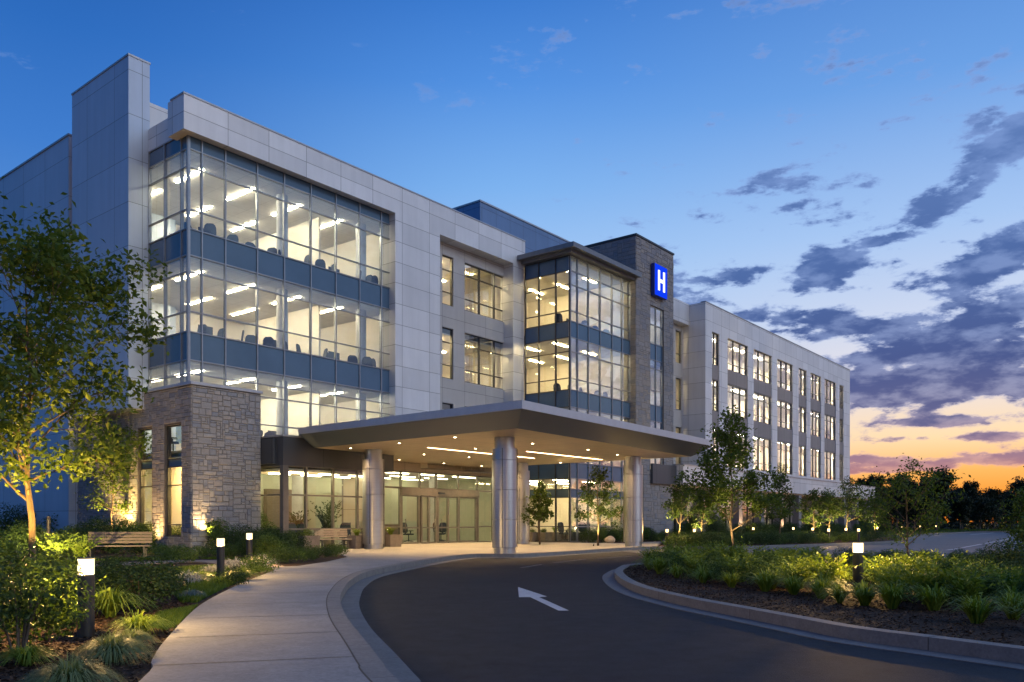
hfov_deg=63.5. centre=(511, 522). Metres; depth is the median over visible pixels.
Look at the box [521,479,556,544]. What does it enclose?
tree
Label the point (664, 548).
feathery plant
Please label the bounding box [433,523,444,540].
office chair
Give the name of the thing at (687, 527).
leafy shrub
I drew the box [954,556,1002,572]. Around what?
feathery plant
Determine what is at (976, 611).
grass tuft
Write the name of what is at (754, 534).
dark shrub
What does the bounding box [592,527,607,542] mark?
leafy shrub
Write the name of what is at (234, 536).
dark shrub
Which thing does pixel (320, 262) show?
office chair
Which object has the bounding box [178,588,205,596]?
blue grass
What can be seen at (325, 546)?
dark shrub
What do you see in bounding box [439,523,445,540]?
office chair
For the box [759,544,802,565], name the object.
feathery plant
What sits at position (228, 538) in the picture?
dark shrub
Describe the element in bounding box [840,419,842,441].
window
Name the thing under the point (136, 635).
grass tuft
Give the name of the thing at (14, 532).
leafy shrub
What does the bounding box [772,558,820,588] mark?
shrub
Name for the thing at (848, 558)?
dark shrub
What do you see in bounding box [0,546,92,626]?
leafy shrub
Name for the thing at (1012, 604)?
grass tuft
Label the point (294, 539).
leafy shrub
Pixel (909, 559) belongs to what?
feathery plant
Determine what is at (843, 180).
sky
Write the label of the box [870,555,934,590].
feathery plant
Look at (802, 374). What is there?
window
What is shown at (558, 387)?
office chair
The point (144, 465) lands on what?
tall window
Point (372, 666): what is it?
kerb
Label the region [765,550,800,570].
feathery plant
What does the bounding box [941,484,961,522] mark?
dark tree
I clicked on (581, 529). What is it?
office chair
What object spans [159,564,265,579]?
grass
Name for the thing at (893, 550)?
feathery plant
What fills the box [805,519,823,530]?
leafy shrub
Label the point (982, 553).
dark shrub
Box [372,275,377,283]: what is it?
office chair
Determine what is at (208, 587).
grass
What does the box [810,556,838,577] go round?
dark shrub
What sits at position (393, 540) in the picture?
planter
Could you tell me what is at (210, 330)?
computer monitor
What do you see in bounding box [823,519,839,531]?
leafy shrub
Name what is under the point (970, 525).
undergrowth
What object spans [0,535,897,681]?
planting bed
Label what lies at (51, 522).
dark shrub
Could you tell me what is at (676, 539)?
shrub
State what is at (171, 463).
tall window
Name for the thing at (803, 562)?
leafy shrub
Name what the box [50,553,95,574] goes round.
dark shrub
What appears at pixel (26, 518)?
dark shrub
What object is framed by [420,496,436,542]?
entrance door
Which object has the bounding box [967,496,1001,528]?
dark tree
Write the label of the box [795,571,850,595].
arching grass
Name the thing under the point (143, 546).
wooden bench
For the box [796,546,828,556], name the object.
feathery plant
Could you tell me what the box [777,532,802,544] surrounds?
dark shrub
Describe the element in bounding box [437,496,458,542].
entrance door
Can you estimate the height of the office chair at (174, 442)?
1.138 m
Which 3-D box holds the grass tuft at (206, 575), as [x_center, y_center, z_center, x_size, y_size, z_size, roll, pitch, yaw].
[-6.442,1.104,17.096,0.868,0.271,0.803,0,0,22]
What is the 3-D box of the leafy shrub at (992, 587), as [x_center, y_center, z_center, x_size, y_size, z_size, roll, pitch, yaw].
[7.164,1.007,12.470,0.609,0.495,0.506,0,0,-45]
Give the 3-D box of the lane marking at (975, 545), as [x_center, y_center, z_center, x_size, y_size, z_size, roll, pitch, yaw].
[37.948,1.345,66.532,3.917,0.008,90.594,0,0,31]
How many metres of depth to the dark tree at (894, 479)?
182.75 m
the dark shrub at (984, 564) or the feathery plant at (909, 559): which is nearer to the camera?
the dark shrub at (984, 564)
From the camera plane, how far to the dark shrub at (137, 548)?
33.23 m
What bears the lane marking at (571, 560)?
on the road
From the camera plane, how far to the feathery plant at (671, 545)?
23.55 m
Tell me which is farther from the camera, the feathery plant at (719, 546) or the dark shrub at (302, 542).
the dark shrub at (302, 542)
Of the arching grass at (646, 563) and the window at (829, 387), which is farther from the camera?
the window at (829, 387)
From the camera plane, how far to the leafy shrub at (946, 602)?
12.26 m
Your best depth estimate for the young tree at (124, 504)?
36.38 m
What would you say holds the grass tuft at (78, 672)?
on the planting bed at (146, 670)
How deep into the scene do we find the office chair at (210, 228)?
35.63 m
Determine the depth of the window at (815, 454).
86.65 m
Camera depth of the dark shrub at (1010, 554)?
16.02 m
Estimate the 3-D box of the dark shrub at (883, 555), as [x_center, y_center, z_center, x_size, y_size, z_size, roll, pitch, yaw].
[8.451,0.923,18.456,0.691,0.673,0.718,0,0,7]
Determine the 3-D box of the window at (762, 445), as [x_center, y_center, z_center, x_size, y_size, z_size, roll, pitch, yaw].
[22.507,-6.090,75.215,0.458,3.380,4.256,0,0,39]
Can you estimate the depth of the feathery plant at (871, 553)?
21.48 m
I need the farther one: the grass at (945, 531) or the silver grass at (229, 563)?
the grass at (945, 531)
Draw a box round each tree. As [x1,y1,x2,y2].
[0,176,172,568]
[65,411,151,524]
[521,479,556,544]
[574,465,622,545]
[661,471,704,535]
[673,405,795,544]
[682,488,720,530]
[759,468,801,532]
[791,488,833,529]
[811,487,851,529]
[828,475,874,531]
[851,453,970,554]
[853,495,891,529]
[855,475,878,520]
[868,472,884,526]
[883,471,909,520]
[883,500,897,529]
[884,478,916,529]
[896,479,941,530]
[917,465,958,529]
[934,507,948,528]
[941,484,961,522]
[944,488,962,523]
[946,490,972,520]
[947,490,976,529]
[951,495,973,529]
[959,479,981,522]
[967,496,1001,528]
[970,492,1001,518]
[978,486,992,497]
[984,487,1005,523]
[987,498,1002,528]
[994,486,1023,539]
[1000,501,1018,527]
[1001,476,1023,519]
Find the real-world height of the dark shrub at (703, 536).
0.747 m
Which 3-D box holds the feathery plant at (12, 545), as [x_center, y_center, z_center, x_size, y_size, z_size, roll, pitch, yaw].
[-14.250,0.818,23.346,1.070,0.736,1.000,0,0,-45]
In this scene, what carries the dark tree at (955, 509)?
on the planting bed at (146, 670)
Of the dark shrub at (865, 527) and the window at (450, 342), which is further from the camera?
the dark shrub at (865, 527)
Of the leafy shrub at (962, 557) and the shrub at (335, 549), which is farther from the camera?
the shrub at (335, 549)
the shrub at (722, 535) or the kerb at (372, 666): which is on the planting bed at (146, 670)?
the shrub at (722, 535)
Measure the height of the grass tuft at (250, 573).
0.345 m
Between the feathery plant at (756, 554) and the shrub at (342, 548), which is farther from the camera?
the shrub at (342, 548)
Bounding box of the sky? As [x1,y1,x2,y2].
[0,0,1023,522]
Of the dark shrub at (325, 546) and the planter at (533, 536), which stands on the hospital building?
the planter at (533, 536)
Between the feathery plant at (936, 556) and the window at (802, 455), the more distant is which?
the window at (802, 455)
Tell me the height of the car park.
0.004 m
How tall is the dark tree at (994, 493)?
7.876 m
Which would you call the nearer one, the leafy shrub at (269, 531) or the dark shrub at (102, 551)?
the leafy shrub at (269, 531)
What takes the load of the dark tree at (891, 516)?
on the planting bed at (146, 670)
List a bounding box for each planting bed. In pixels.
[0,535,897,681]
[623,565,1023,645]
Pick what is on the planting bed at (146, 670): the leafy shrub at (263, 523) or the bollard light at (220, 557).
the leafy shrub at (263, 523)
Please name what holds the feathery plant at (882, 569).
on the planting bed at (1012, 632)
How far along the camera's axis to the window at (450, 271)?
47.58 m
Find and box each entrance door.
[401,495,419,543]
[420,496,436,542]
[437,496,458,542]
[459,497,476,541]
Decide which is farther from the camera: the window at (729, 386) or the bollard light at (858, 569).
the window at (729, 386)
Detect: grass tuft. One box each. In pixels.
[0,643,63,666]
[15,652,129,681]
[65,631,163,665]
[96,609,173,635]
[111,627,160,648]
[191,569,219,580]
[221,566,262,581]
[642,556,677,573]
[713,570,749,587]
[741,568,785,591]
[773,575,811,594]
[798,578,843,598]
[838,579,882,605]
[862,580,917,608]
[901,582,963,610]
[941,593,1016,623]
[981,591,1023,619]
[1004,599,1023,616]
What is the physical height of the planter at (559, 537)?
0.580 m
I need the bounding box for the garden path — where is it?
[80,560,283,567]
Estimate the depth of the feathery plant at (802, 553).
21.00 m
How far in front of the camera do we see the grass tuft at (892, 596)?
11.75 m
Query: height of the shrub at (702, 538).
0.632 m
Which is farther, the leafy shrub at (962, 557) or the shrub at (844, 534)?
the shrub at (844, 534)
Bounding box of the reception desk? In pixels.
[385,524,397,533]
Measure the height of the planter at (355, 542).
0.600 m
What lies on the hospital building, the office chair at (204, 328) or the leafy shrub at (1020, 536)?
the office chair at (204, 328)
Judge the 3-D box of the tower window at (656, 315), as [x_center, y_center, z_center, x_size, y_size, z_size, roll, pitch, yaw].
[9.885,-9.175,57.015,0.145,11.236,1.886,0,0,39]
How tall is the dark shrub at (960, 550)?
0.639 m
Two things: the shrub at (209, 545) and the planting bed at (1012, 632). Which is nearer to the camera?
the planting bed at (1012, 632)
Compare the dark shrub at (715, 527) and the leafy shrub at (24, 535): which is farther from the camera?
the dark shrub at (715, 527)
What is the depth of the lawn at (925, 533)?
98.39 m
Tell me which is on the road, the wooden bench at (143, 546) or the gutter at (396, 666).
the gutter at (396, 666)
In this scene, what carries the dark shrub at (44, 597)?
on the planting bed at (146, 670)
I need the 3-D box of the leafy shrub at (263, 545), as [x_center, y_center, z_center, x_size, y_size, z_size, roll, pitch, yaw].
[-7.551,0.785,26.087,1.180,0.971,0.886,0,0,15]
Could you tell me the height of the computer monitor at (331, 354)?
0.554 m
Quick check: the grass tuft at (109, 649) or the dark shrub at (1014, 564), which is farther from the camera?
the dark shrub at (1014, 564)
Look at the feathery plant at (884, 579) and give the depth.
12.60 m
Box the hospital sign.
[651,263,666,300]
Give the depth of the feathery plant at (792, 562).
15.87 m
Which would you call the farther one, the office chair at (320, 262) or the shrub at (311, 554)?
the office chair at (320, 262)
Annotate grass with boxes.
[83,556,255,560]
[95,584,159,617]
[151,604,197,629]
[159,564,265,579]
[173,576,235,602]
[176,569,208,584]
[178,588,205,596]
[196,563,226,572]
[215,558,254,570]
[246,555,275,566]
[632,554,654,569]
[657,561,694,577]
[680,563,719,583]
[748,567,785,588]
[780,564,816,584]
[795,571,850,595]
[812,582,858,603]
[836,564,852,583]
[878,528,1013,538]
[982,583,1023,600]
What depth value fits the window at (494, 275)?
49.84 m
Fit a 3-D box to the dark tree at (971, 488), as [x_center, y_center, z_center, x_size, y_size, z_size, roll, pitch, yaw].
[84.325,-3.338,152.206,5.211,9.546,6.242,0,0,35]
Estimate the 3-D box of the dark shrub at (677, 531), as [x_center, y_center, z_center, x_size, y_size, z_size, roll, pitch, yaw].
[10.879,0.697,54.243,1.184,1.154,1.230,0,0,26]
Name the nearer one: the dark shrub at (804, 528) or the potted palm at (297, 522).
the potted palm at (297, 522)
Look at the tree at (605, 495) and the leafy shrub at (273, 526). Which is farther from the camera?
the tree at (605, 495)
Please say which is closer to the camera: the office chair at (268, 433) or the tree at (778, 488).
the office chair at (268, 433)
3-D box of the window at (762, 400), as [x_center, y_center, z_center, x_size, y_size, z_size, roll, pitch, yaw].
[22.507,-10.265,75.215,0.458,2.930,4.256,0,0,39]
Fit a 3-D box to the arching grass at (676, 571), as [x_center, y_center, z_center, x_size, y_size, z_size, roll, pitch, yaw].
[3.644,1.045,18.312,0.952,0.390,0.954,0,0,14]
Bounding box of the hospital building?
[0,53,874,552]
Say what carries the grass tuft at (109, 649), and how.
on the planting bed at (146, 670)
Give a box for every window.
[140,429,151,524]
[167,424,181,536]
[442,255,451,305]
[442,327,451,378]
[465,263,502,321]
[465,333,502,388]
[650,305,662,469]
[676,330,680,363]
[676,378,680,409]
[712,332,717,365]
[712,379,717,411]
[712,429,717,462]
[728,339,746,375]
[728,384,746,418]
[728,431,746,468]
[745,501,753,525]
[754,350,770,383]
[754,392,770,424]
[754,437,770,471]
[766,506,772,524]
[777,359,791,390]
[777,400,791,429]
[777,441,791,474]
[799,369,805,395]
[799,407,805,432]
[799,446,805,475]
[811,374,819,400]
[811,410,819,436]
[811,448,819,477]
[824,379,834,405]
[824,414,834,439]
[824,451,834,479]
[840,386,842,408]
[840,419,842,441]
[840,454,842,480]
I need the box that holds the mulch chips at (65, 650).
[0,585,192,681]
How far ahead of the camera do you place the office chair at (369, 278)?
42.97 m
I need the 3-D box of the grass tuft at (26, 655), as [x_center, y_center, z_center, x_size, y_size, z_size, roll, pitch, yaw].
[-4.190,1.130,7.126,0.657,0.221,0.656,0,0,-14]
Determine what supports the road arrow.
on the road
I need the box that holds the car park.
[622,532,1023,557]
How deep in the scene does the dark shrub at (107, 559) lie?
13.56 m
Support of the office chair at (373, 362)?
on the hospital building
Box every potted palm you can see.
[289,510,310,535]
[310,500,342,545]
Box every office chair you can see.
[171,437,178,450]
[197,324,206,333]
[204,223,216,234]
[217,328,222,336]
[227,234,238,241]
[245,335,254,342]
[263,337,273,346]
[264,432,274,435]
[267,247,276,253]
[289,523,296,533]
[296,344,300,351]
[304,255,308,262]
[315,259,325,267]
[323,348,327,356]
[339,523,350,545]
[347,355,357,362]
[362,357,371,365]
[366,275,372,281]
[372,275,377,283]
[372,358,375,366]
[403,523,413,541]
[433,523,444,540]
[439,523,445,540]
[553,383,560,390]
[554,313,562,322]
[558,522,567,540]
[578,522,585,533]
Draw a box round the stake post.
[47,516,50,538]
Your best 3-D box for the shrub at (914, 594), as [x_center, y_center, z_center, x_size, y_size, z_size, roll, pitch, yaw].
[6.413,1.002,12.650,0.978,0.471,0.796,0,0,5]
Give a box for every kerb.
[327,531,1020,681]
[615,563,1023,663]
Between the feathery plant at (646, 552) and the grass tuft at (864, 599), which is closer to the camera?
the grass tuft at (864, 599)
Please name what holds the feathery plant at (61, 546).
on the planting bed at (146, 670)
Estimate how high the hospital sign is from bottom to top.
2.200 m
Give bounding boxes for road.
[326,552,1023,681]
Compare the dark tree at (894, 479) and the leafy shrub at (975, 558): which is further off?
the dark tree at (894, 479)
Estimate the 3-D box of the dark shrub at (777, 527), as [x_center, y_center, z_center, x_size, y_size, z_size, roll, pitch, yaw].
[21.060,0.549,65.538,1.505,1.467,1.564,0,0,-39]
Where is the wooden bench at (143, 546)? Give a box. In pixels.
[88,531,152,556]
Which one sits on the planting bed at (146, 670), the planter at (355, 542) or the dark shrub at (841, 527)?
the dark shrub at (841, 527)
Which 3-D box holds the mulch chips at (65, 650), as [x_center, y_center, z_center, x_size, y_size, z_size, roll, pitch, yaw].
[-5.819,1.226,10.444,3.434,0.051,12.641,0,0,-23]
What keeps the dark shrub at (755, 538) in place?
on the planting bed at (146, 670)
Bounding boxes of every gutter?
[341,532,979,681]
[602,569,1023,669]
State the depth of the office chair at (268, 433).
38.62 m
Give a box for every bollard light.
[77,557,94,637]
[217,546,224,576]
[246,539,251,563]
[853,542,862,590]
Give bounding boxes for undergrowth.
[859,510,1021,529]
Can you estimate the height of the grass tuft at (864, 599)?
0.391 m
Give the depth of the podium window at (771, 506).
77.31 m
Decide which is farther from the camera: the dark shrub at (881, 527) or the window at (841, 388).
the window at (841, 388)
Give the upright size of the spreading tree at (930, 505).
3.053 m
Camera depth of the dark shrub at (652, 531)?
55.18 m
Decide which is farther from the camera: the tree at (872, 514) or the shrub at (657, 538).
the tree at (872, 514)
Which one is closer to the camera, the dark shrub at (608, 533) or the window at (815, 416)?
the dark shrub at (608, 533)
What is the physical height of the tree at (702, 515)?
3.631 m
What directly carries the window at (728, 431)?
in the hospital building
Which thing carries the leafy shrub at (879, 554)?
on the planting bed at (1012, 632)
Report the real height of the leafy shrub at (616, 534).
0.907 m
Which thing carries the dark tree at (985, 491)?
on the planting bed at (146, 670)
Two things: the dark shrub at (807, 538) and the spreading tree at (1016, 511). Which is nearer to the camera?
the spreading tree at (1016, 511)
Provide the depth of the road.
9.61 m
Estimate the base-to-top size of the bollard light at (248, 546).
0.971 m
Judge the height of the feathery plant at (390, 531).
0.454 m
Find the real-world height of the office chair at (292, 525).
1.138 m
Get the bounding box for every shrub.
[0,503,27,540]
[0,529,8,545]
[0,537,94,651]
[0,546,34,620]
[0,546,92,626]
[1,519,54,554]
[2,524,28,544]
[4,552,37,565]
[15,512,39,544]
[16,551,71,574]
[39,513,57,536]
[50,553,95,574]
[52,525,82,557]
[64,523,84,551]
[68,516,115,553]
[75,566,97,579]
[81,553,149,595]
[85,515,122,552]
[94,548,183,612]
[102,516,150,553]
[117,519,157,552]
[138,521,156,549]
[147,543,168,555]
[149,568,192,594]
[152,544,179,558]
[155,523,180,546]
[169,544,203,562]
[185,545,212,556]
[199,542,219,555]
[204,519,215,532]
[206,517,238,546]
[210,543,241,556]
[211,565,251,584]
[217,529,243,551]
[226,522,259,550]
[227,542,245,556]
[236,527,269,556]
[239,552,280,573]
[252,526,283,555]
[254,532,290,560]
[257,523,279,533]
[261,511,274,533]
[261,545,295,563]
[263,527,295,556]
[276,547,307,561]
[279,529,297,547]
[286,530,311,551]
[295,545,314,555]
[298,528,314,535]
[299,548,319,559]
[309,547,333,557]
[310,545,321,554]
[322,543,339,548]
[325,544,346,556]
[333,544,348,554]
[578,528,596,542]
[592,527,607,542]
[601,527,614,539]
[609,528,622,541]
[612,527,622,541]
[643,527,650,540]
[646,529,656,540]
[648,550,682,570]
[649,532,663,540]
[657,532,669,539]
[658,530,673,539]
[664,531,693,544]
[666,551,699,572]
[670,524,687,537]
[677,517,695,532]
[681,530,735,544]
[683,534,710,545]
[689,532,720,543]
[691,556,730,580]
[693,532,722,546]
[702,518,726,532]
[704,521,728,532]
[704,550,730,569]
[704,561,749,579]
[719,530,744,545]
[726,522,744,533]
[728,558,781,584]
[734,534,752,543]
[742,521,759,532]
[743,533,770,545]
[746,521,768,531]
[749,532,769,544]
[753,551,779,568]
[757,521,775,531]
[760,530,782,544]
[770,521,787,533]
[771,535,790,544]
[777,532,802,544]
[782,521,800,532]
[785,555,811,581]
[796,532,819,542]
[796,533,820,543]
[798,524,806,531]
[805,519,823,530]
[807,532,833,543]
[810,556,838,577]
[822,530,842,541]
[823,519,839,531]
[828,556,849,575]
[831,546,856,562]
[834,522,845,530]
[838,532,855,538]
[838,551,852,572]
[839,531,864,542]
[846,559,869,580]
[849,556,878,586]
[850,556,879,583]
[851,534,877,541]
[852,524,864,533]
[854,520,870,532]
[867,530,888,541]
[870,551,889,559]
[875,521,891,532]
[877,550,898,562]
[901,573,954,602]
[924,557,970,578]
[940,554,969,563]
[941,565,986,604]
[945,548,971,556]
[945,557,980,570]
[947,551,963,558]
[964,552,997,569]
[971,560,996,577]
[972,548,994,557]
[976,538,1023,566]
[979,574,1004,602]
[1001,516,1023,557]
[1001,557,1023,576]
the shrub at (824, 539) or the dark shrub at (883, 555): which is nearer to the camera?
the dark shrub at (883, 555)
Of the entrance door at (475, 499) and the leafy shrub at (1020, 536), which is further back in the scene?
the entrance door at (475, 499)
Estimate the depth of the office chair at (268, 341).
38.23 m
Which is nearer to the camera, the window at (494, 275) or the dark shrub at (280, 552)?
the dark shrub at (280, 552)
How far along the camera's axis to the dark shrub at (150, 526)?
35.61 m
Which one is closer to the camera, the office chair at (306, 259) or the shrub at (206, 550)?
the shrub at (206, 550)
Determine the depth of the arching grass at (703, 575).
16.64 m
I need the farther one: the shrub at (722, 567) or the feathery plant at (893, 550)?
the feathery plant at (893, 550)
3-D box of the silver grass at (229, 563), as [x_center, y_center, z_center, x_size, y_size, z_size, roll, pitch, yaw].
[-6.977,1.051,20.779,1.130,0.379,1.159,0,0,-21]
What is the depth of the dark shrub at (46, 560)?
16.06 m
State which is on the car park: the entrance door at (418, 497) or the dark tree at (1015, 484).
the dark tree at (1015, 484)
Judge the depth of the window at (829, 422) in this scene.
90.21 m
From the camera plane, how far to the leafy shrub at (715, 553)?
18.90 m
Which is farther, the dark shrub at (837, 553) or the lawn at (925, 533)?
the lawn at (925, 533)
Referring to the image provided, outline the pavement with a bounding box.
[139,540,664,681]
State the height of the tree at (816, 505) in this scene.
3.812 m
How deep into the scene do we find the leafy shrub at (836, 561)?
18.46 m
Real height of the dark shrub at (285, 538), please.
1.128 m
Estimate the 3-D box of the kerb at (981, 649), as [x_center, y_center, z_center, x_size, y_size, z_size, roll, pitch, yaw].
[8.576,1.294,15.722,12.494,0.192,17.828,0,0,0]
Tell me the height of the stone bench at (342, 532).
0.920 m
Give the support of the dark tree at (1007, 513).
on the planting bed at (146, 670)
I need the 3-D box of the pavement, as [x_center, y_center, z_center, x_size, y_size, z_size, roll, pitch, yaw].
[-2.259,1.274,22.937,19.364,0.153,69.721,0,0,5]
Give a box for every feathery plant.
[0,539,27,557]
[32,575,110,625]
[36,532,79,559]
[60,530,103,557]
[353,528,360,535]
[385,527,395,534]
[638,546,664,558]
[648,547,674,558]
[658,537,693,555]
[665,543,698,556]
[674,547,713,571]
[678,551,715,575]
[697,540,741,559]
[719,550,763,582]
[724,542,767,559]
[741,550,777,565]
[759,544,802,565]
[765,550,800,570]
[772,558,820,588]
[777,555,818,572]
[791,547,822,557]
[796,546,826,555]
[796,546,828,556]
[797,552,860,579]
[857,550,875,557]
[860,563,917,592]
[862,555,918,573]
[869,565,920,600]
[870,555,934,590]
[874,556,916,566]
[887,548,912,556]
[887,554,934,567]
[889,559,965,604]
[891,549,970,578]
[927,561,1004,604]
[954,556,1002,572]
[977,562,1023,598]
[994,564,1023,595]
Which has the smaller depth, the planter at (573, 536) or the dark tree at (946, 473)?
the planter at (573, 536)
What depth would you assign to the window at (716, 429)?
67.68 m
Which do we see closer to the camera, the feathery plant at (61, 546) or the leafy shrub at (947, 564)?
the leafy shrub at (947, 564)
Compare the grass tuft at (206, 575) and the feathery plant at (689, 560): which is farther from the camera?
the feathery plant at (689, 560)
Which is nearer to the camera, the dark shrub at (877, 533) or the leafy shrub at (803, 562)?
the leafy shrub at (803, 562)
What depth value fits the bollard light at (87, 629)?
8.83 m
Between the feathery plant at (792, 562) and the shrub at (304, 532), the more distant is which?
the shrub at (304, 532)
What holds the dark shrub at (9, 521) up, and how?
on the planting bed at (146, 670)
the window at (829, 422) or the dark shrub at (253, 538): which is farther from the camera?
the window at (829, 422)
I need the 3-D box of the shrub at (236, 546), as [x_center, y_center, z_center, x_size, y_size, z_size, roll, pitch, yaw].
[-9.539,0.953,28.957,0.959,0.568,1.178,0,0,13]
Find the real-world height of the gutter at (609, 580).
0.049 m
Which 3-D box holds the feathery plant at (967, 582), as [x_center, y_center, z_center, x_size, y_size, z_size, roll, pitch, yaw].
[6.482,0.861,11.822,0.961,0.661,0.898,0,0,-9]
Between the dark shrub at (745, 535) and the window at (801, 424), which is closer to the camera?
the dark shrub at (745, 535)
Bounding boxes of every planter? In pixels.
[295,535,319,548]
[347,535,363,548]
[385,534,402,546]
[529,532,537,541]
[537,532,551,540]
[551,532,561,540]
[561,532,579,540]
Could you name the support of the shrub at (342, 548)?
on the planting bed at (146, 670)
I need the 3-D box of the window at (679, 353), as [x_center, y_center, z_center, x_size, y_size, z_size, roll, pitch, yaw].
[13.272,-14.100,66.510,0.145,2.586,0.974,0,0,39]
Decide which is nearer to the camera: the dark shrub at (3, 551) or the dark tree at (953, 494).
the dark shrub at (3, 551)
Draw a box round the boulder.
[605,536,614,542]
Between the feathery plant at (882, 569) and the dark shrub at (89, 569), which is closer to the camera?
the feathery plant at (882, 569)
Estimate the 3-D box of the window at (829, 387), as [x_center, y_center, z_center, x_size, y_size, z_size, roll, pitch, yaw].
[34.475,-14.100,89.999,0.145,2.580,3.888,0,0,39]
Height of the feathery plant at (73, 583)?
0.610 m
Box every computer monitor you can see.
[198,324,212,334]
[328,351,339,359]
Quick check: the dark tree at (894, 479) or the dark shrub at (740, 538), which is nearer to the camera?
the dark shrub at (740, 538)
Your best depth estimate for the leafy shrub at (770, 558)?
17.62 m
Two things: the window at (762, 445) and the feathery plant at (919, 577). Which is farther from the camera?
the window at (762, 445)
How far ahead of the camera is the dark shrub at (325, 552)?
27.93 m
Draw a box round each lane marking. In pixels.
[521,556,631,567]
[949,533,1006,549]
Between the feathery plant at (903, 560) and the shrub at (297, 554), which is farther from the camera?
the shrub at (297, 554)
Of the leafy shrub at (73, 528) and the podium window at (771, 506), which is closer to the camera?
the leafy shrub at (73, 528)
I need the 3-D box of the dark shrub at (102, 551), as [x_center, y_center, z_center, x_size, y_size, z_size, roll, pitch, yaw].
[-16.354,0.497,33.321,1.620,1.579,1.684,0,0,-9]
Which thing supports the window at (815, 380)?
in the hospital building
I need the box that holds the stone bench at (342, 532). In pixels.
[314,528,351,548]
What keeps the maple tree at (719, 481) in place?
on the planting bed at (1012, 632)
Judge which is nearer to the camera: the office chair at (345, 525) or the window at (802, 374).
the office chair at (345, 525)
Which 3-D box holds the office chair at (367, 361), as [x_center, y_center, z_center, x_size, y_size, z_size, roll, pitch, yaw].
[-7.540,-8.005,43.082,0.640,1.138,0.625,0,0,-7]
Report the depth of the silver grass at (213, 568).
19.63 m
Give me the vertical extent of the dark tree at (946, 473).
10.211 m
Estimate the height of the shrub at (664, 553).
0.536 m
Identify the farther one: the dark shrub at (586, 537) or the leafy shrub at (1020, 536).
the dark shrub at (586, 537)
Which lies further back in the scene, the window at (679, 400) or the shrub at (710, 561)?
the window at (679, 400)
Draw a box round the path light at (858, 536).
[857,531,859,543]
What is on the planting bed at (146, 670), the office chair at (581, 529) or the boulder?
the boulder
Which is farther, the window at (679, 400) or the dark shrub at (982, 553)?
the window at (679, 400)
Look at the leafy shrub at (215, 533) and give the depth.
34.12 m
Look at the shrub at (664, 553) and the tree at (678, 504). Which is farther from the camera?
the tree at (678, 504)
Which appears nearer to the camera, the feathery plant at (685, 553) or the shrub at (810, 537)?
the feathery plant at (685, 553)
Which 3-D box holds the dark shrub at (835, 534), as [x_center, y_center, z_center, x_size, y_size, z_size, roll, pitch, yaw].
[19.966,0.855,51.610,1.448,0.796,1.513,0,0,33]
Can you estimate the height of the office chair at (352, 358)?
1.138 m
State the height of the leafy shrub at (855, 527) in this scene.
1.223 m
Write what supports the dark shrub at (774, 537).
on the planting bed at (146, 670)
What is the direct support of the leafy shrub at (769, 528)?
on the planting bed at (146, 670)
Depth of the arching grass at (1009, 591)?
11.93 m
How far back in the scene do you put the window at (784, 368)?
79.94 m
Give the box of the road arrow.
[518,587,568,610]
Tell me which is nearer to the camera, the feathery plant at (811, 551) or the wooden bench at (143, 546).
the feathery plant at (811, 551)
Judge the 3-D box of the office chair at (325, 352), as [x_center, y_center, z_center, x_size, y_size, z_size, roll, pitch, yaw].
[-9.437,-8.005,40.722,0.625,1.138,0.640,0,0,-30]
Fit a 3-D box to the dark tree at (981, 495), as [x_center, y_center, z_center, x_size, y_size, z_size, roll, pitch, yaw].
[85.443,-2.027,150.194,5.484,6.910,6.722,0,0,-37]
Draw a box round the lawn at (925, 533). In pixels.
[873,529,1004,539]
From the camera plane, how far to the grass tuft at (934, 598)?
11.47 m
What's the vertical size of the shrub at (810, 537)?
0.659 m
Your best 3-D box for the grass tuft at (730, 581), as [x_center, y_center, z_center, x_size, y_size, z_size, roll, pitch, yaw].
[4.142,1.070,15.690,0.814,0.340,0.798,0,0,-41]
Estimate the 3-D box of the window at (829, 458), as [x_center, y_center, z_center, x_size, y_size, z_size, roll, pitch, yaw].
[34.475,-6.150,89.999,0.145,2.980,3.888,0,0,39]
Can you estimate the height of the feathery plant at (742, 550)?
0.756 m
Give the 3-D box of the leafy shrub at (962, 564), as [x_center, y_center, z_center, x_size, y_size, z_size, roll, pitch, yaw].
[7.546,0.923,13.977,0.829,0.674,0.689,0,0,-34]
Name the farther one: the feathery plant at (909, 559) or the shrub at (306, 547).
the shrub at (306, 547)
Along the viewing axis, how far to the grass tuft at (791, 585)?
14.04 m
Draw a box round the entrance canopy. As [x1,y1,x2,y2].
[298,400,712,553]
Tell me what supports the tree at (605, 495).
on the pavement
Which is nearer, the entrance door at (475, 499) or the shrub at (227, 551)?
the shrub at (227, 551)
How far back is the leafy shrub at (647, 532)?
54.22 m
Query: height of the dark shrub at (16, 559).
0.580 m
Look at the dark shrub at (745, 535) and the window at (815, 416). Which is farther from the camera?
the window at (815, 416)
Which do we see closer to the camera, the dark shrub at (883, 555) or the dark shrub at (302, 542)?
the dark shrub at (883, 555)
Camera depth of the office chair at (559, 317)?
50.71 m
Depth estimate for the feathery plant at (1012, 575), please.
13.03 m
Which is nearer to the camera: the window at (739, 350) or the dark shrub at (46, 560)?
the dark shrub at (46, 560)
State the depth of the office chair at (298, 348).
39.69 m
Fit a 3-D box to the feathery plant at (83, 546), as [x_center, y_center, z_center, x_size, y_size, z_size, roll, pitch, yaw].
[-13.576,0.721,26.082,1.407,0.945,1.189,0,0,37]
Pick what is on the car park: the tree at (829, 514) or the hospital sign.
the tree at (829, 514)

